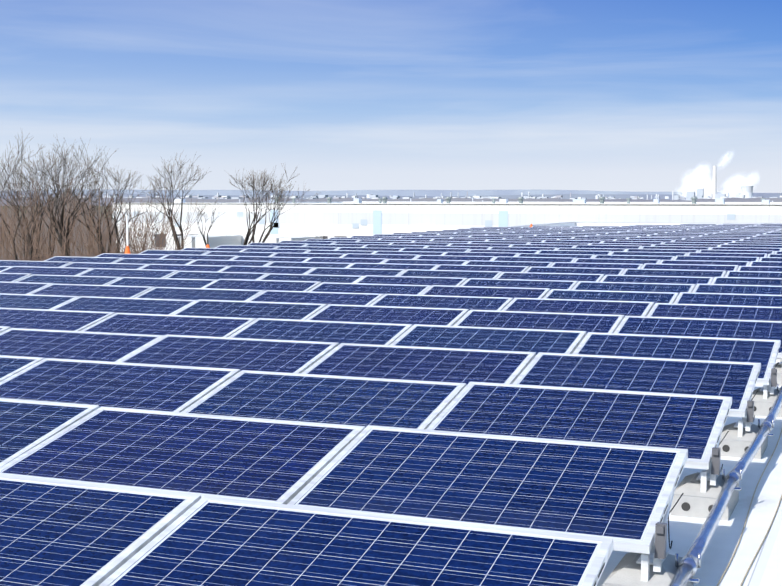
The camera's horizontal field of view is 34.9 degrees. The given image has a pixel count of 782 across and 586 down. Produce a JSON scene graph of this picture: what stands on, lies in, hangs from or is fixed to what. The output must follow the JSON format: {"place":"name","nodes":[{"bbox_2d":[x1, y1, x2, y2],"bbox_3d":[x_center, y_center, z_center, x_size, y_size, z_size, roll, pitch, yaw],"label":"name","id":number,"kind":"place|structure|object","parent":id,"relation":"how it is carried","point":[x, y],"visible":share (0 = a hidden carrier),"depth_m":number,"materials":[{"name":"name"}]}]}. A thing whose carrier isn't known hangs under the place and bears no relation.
{"place":"outdoors","nodes":[
{"label":"outdoors","id":0,"kind":"place"},
{"bbox_2d":[1,206,112,220],"bbox_3d":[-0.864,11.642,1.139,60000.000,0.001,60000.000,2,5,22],"label":"ground","id":1,"kind":"structure","parent":0,"point":[42,208],"depth_m":1228.72,"materials":[{"name":"white snow"}]},
{"bbox_2d":[0,132,75,260],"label":"tree","id":2,"kind":"object","parent":1,"relation":"on","point":[29,235],"depth_m":97.51,"materials":[{"name":"brown plant"}]},
{"bbox_2d":[0,145,110,258],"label":"tree","id":3,"kind":"object","parent":1,"relation":"on","point":[49,197],"depth_m":119.76,"materials":[{"name":"brown plant"}]},
{"bbox_2d":[0,139,112,255],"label":"tree","id":4,"kind":"object","parent":1,"relation":"on","point":[60,237],"depth_m":101.55,"materials":[{"name":"brown plant"}]},
{"bbox_2d":[0,178,205,260],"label":"bare shrubs","id":5,"kind":"object","parent":1,"relation":"on","point":[82,241],"visible":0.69,"depth_m":104.38,"materials":[{"name":"brown plant"}]},
{"bbox_2d":[47,149,160,253],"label":"tree","id":6,"kind":"object","parent":1,"relation":"on","point":[115,226],"depth_m":107.23,"materials":[{"name":"brown plant"}]},
{"bbox_2d":[117,201,175,253],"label":"bare shrub","id":7,"kind":"object","parent":1,"relation":"on","point":[145,231],"depth_m":150.75,"materials":[{"name":"brown plant"}]},
{"bbox_2d":[131,152,209,249],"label":"tree","id":8,"kind":"object","parent":1,"relation":"on","point":[171,211],"depth_m":149.79,"materials":[{"name":"brown plant"}]},
{"bbox_2d":[224,169,291,244],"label":"tree","id":9,"kind":"object","parent":1,"relation":"on","point":[249,232],"depth_m":153.33,"materials":[{"name":"brown plant"}]},
{"bbox_2d":[245,163,319,242],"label":"tree","id":10,"kind":"object","parent":1,"relation":"on","point":[271,225],"depth_m":160.40,"materials":[{"name":"brown plant"}]},
{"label":"building","id":11,"kind":"object","parent":1,"relation":"on","visible":0},
{"bbox_2d":[125,215,532,253],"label":"safety cones","id":12,"kind":"object","parent":11,"relation":"on","point":[127,250],"visible":0.38,"depth_m":30.10,"materials":[{"name":"orange plastic"}]},
{"bbox_2d":[602,358,781,585],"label":"ballast blocks","id":13,"kind":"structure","parent":11,"relation":"on","point":[694,501],"depth_m":6.63,"materials":[{"name":"concrete"}]},
{"bbox_2d":[636,361,781,581],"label":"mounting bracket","id":14,"kind":"object","parent":13,"relation":"on","point":[645,561],"visible":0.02,"depth_m":6.63,"materials":[{"name":"white metal"}]},
{"bbox_2d":[0,223,781,585],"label":"solar panels","id":15,"kind":"object","parent":14,"relation":"on","point":[512,407],"visible":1,"depth_m":7.91,"materials":[{"name":"blue glass"}]},
{"bbox_2d":[654,368,776,558],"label":"racking brackets","id":16,"kind":"object","parent":14,"relation":"attached to","point":[660,539],"visible":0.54,"depth_m":6.60,"materials":[{"name":"grey metal"}]},
{"bbox_2d":[668,362,778,548],"bbox_3d":[3.977,0.449,12.551,0.335,0.270,25.460,2,5,22],"label":"black cable","id":17,"kind":"object","parent":14,"relation":"attached to","point":[670,547],"visible":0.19,"depth_m":5.79,"materials":[{"name":"black plastic"}]},
{"bbox_2d":[668,384,781,585],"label":"conduit pipe","id":18,"kind":"object","parent":13,"relation":"on","point":[688,565],"visible":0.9,"depth_m":6.18,"materials":[{"name":"silver metal"}]},
{"bbox_2d":[716,429,781,585],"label":"roof seam","id":19,"kind":"object","parent":11,"relation":"on","point":[745,524],"visible":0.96,"depth_m":6.26,"materials":[{"name":"beige"}]},
{"bbox_2d":[0,189,781,205],"bbox_3d":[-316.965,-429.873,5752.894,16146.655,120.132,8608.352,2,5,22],"label":"distant hills","id":20,"kind":"structure","parent":0,"point":[514,195],"depth_m":4492.35,"materials":[{"name":"grey"}]},
{"bbox_2d":[0,0,781,197],"label":"sky","id":21,"kind":"structure","parent":0,"point":[592,95],"materials":[{"name":"blue"}]},
{"bbox_2d":[22,166,781,199],"bbox_3d":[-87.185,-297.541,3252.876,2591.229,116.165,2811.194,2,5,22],"label":"power plant skyline","id":22,"kind":"structure","parent":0,"point":[746,191],"depth_m":3566.65,"materials":[{"name":"white concrete"}]},
{"bbox_2d":[112,202,781,251],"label":"building","id":23,"kind":"structure","parent":0,"point":[340,219],"depth_m":243.05,"materials":[{"name":"white"}]},
{"bbox_2d":[174,197,772,203],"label":"neighbour roof vents","id":24,"kind":"object","parent":23,"relation":"on","point":[584,201],"visible":0.88,"depth_m":250.06,"materials":[{"name":"silver metal"}]},
{"bbox_2d":[511,222,762,226],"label":"building parapet","id":25,"kind":"structure","parent":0,"point":[594,224],"depth_m":73.56,"materials":[{"name":"white concrete"}]},
{"bbox_2d":[571,226,781,585],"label":"building roof","id":26,"kind":"structure","parent":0,"point":[765,569],"depth_m":6.31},
{"label":"asphalt yard pavement","id":27,"kind":"structure","parent":0,"visible":0},
{"bbox_2d":[189,195,226,245],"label":"tree","id":28,"kind":"object","parent":27,"relation":"on","point":[212,210],"depth_m":184.73,"materials":[{"name":"plant"}]},
{"bbox_2d":[167,235,322,249],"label":"parked trailers","id":29,"kind":"object","parent":27,"relation":"on","point":[214,241],"depth_m":245.61,"materials":[{"name":"white"}]}
]}

